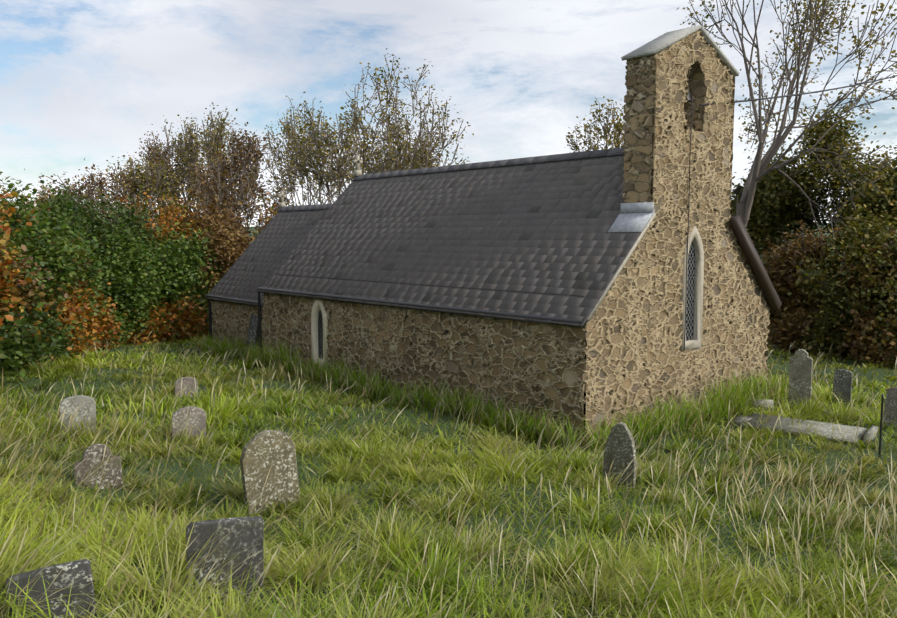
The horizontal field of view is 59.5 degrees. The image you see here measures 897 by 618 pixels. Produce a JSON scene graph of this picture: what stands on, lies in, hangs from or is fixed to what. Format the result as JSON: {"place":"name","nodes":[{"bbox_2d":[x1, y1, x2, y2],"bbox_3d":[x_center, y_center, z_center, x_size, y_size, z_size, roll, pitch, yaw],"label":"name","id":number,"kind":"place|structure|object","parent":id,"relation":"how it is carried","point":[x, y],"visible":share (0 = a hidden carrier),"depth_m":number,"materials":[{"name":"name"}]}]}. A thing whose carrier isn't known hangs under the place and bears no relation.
{"place":"outdoors","nodes":[
{"label":"outdoors","id":0,"kind":"place"},
{"bbox_2d":[276,274,586,428],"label":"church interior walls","id":1,"kind":"structure","parent":0,"point":[584,421],"depth_m":16.52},
{"bbox_2d":[0,223,896,617],"bbox_3d":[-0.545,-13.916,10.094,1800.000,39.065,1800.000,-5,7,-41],"label":"ground","id":2,"kind":"structure","parent":0,"point":[180,471],"depth_m":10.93,"materials":[{"name":"green plant"}]},
{"bbox_2d":[5,559,97,617],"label":"gravestone","id":3,"kind":"object","parent":2,"relation":"on","point":[78,572],"visible":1,"depth_m":5.03,"materials":[{"name":"stone"}]},
{"bbox_2d":[60,395,95,436],"bbox_3d":[-5.796,1.942,12.294,0.510,1.196,0.071,-2,7,-29],"label":"gravestone","id":4,"kind":"object","parent":2,"relation":"on","point":[70,404],"visible":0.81,"depth_m":12.23,"materials":[{"name":"stone"}]},
{"bbox_2d":[73,443,122,488],"bbox_3d":[-4.278,2.199,9.632,0.537,1.124,0.075,-6,10,-30],"label":"gravestone","id":5,"kind":"object","parent":2,"relation":"on","point":[91,453],"visible":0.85,"depth_m":9.55,"materials":[{"name":"stone"}]},
{"bbox_2d":[0,169,315,385],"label":"hedge","id":6,"kind":"object","parent":2,"relation":"on","point":[36,334],"depth_m":27.78,"materials":[{"name":"green plant"}]},
{"bbox_2d":[175,377,197,396],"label":"gravestone","id":7,"kind":"object","parent":2,"relation":"on","point":[189,382],"visible":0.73,"depth_m":16.98,"materials":[{"name":"stone"}]},
{"bbox_2d":[171,406,205,438],"bbox_3d":[-4.204,2.098,12.694,0.535,1.069,0.074,-1,10,-28],"label":"gravestone","id":8,"kind":"object","parent":2,"relation":"on","point":[180,414],"visible":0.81,"depth_m":12.62,"materials":[{"name":"stone"}]},
{"bbox_2d":[186,516,263,606],"bbox_3d":[-1.834,2.321,6.462,0.607,1.227,0.085,0,7,-15],"label":"gravestone","id":9,"kind":"object","parent":2,"relation":"on","point":[251,535],"visible":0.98,"depth_m":6.39,"materials":[{"name":"stone"}]},
{"bbox_2d":[9,48,473,238],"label":"trees","id":10,"kind":"object","parent":2,"relation":"on","point":[237,162],"depth_m":42.10,"materials":[{"name":"green plant"}]},
{"bbox_2d":[247,314,257,354],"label":"gravestone","id":11,"kind":"object","parent":2,"relation":"on","point":[253,329],"visible":0.54,"depth_m":24.57,"materials":[{"name":"stone"}]},
{"bbox_2d":[240,429,300,514],"bbox_3d":[-2.074,2.166,9.237,0.652,1.565,0.092,-13,17,-34],"label":"gravestone","id":12,"kind":"object","parent":2,"relation":"on","point":[264,452],"visible":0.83,"depth_m":9.11,"materials":[{"name":"stone"}]},
{"bbox_2d":[211,303,767,371],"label":"church rear walls","id":13,"kind":"structure","parent":2,"relation":"on","point":[765,351],"depth_m":18.65,"materials":[{"name":"stone"}]},
{"bbox_2d":[211,30,769,449],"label":"church walls","id":14,"kind":"structure","parent":2,"relation":"on","point":[631,351],"depth_m":15.96,"materials":[{"name":"stone"}]},
{"bbox_2d":[205,147,625,327],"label":"church roof deck","id":15,"kind":"structure","parent":14,"relation":"on","point":[557,157],"depth_m":19.97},
{"bbox_2d":[278,155,362,207],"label":"church finial crosses","id":16,"kind":"object","parent":15,"relation":"on","point":[358,162],"visible":0.9,"depth_m":24.86,"materials":[{"name":"beige stone"}]},
{"bbox_2d":[205,155,781,325],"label":"church roof slates","id":17,"kind":"object","parent":15,"relation":"on","point":[545,227],"visible":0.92,"depth_m":18.52,"materials":[{"name":"grey stone"}]},
{"bbox_2d":[205,75,741,352],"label":"church gutters","id":18,"kind":"object","parent":14,"relation":"attached to","point":[737,191],"visible":0.54,"depth_m":17.16,"materials":[{"name":"black metal"}]},
{"bbox_2d":[311,226,703,367],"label":"church window surrounds","id":19,"kind":"object","parent":14,"relation":"in","point":[695,342],"visible":0.77,"depth_m":16.46,"materials":[{"name":"beige stone"}]},
{"bbox_2d":[318,242,694,358],"bbox_3d":[0.733,-0.087,18.521,0.483,3.310,9.744,-10,11,-63],"label":"window glass","id":20,"kind":"object","parent":19,"relation":"in","point":[688,305],"visible":0.2,"depth_m":16.43,"materials":[{"name":"black glass"}]},
{"bbox_2d":[318,243,695,356],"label":"church window lead cames","id":21,"kind":"object","parent":20,"relation":"attached to","point":[686,306],"visible":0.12,"depth_m":16.40,"materials":[{"name":"grey metal"}]},
{"bbox_2d":[587,25,738,320],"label":"coping stones","id":22,"kind":"object","parent":14,"relation":"on","point":[633,217],"visible":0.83,"depth_m":15.25,"materials":[{"name":"grey stone"}]},
{"bbox_2d":[729,215,780,309],"bbox_3d":[6.938,-0.998,17.696,2.229,2.172,0.170,-5,7,-41],"label":"bargeboard","id":23,"kind":"object","parent":14,"relation":"attached to","point":[752,257],"visible":1,"depth_m":17.56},
{"bbox_2d":[699,75,896,105],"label":"overhead wire","id":24,"kind":"object","parent":14,"relation":"attached to","point":[704,104],"visible":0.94,"depth_m":19.83,"materials":[{"name":"black metal"}]},
{"bbox_2d":[603,422,636,487],"bbox_3d":[2.474,2.355,11.367,0.509,1.504,0.071,11,17,42],"label":"gravestone","id":25,"kind":"object","parent":2,"relation":"on","point":[620,451],"visible":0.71,"depth_m":11.25,"materials":[{"name":"stone"}]},
{"bbox_2d":[565,0,896,369],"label":"trees","id":26,"kind":"object","parent":2,"relation":"on","point":[871,306],"depth_m":28.92,"materials":[{"name":"green plant"}]},
{"bbox_2d":[788,349,812,407],"bbox_3d":[7.790,1.822,17.398,0.468,1.881,0.068,4,8,37],"label":"gravestone","id":27,"kind":"object","parent":2,"relation":"on","point":[800,369],"visible":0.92,"depth_m":17.33,"materials":[{"name":"stone"}]},
{"bbox_2d":[732,398,878,443],"bbox_3d":[7.193,2.343,15.834,2.685,0.452,2.173,4,7,38],"label":"collapsed chest tomb","id":28,"kind":"object","parent":2,"relation":"on","point":[825,428],"visible":0.71,"depth_m":15.14,"materials":[{"name":"stone"}]},
{"bbox_2d":[832,369,852,406],"bbox_3d":[8.916,2.059,17.814,0.381,1.408,0.060,6,8,39],"label":"gravestone","id":29,"kind":"object","parent":2,"relation":"on","point":[842,383],"visible":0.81,"depth_m":17.74,"materials":[{"name":"stone"}]},
{"bbox_2d":[878,393,883,458],"bbox_3d":[7.224,2.050,13.113,0.060,1.300,0.052,-5,7,-41],"label":"iron post","id":30,"kind":"object","parent":2,"relation":"on","point":[881,419],"visible":0.83,"depth_m":13.10,"materials":[{"name":"black metal"}]},
{"bbox_2d":[882,387,896,429],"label":"gravestone","id":31,"kind":"object","parent":2,"relation":"on","point":[890,407],"visible":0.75,"depth_m":15.67,"materials":[{"name":"stone"}]},
{"bbox_2d":[0,0,896,226],"label":"sky","id":32,"kind":"structure","parent":0,"point":[80,80],"materials":[{"name":"blue"}]}
]}

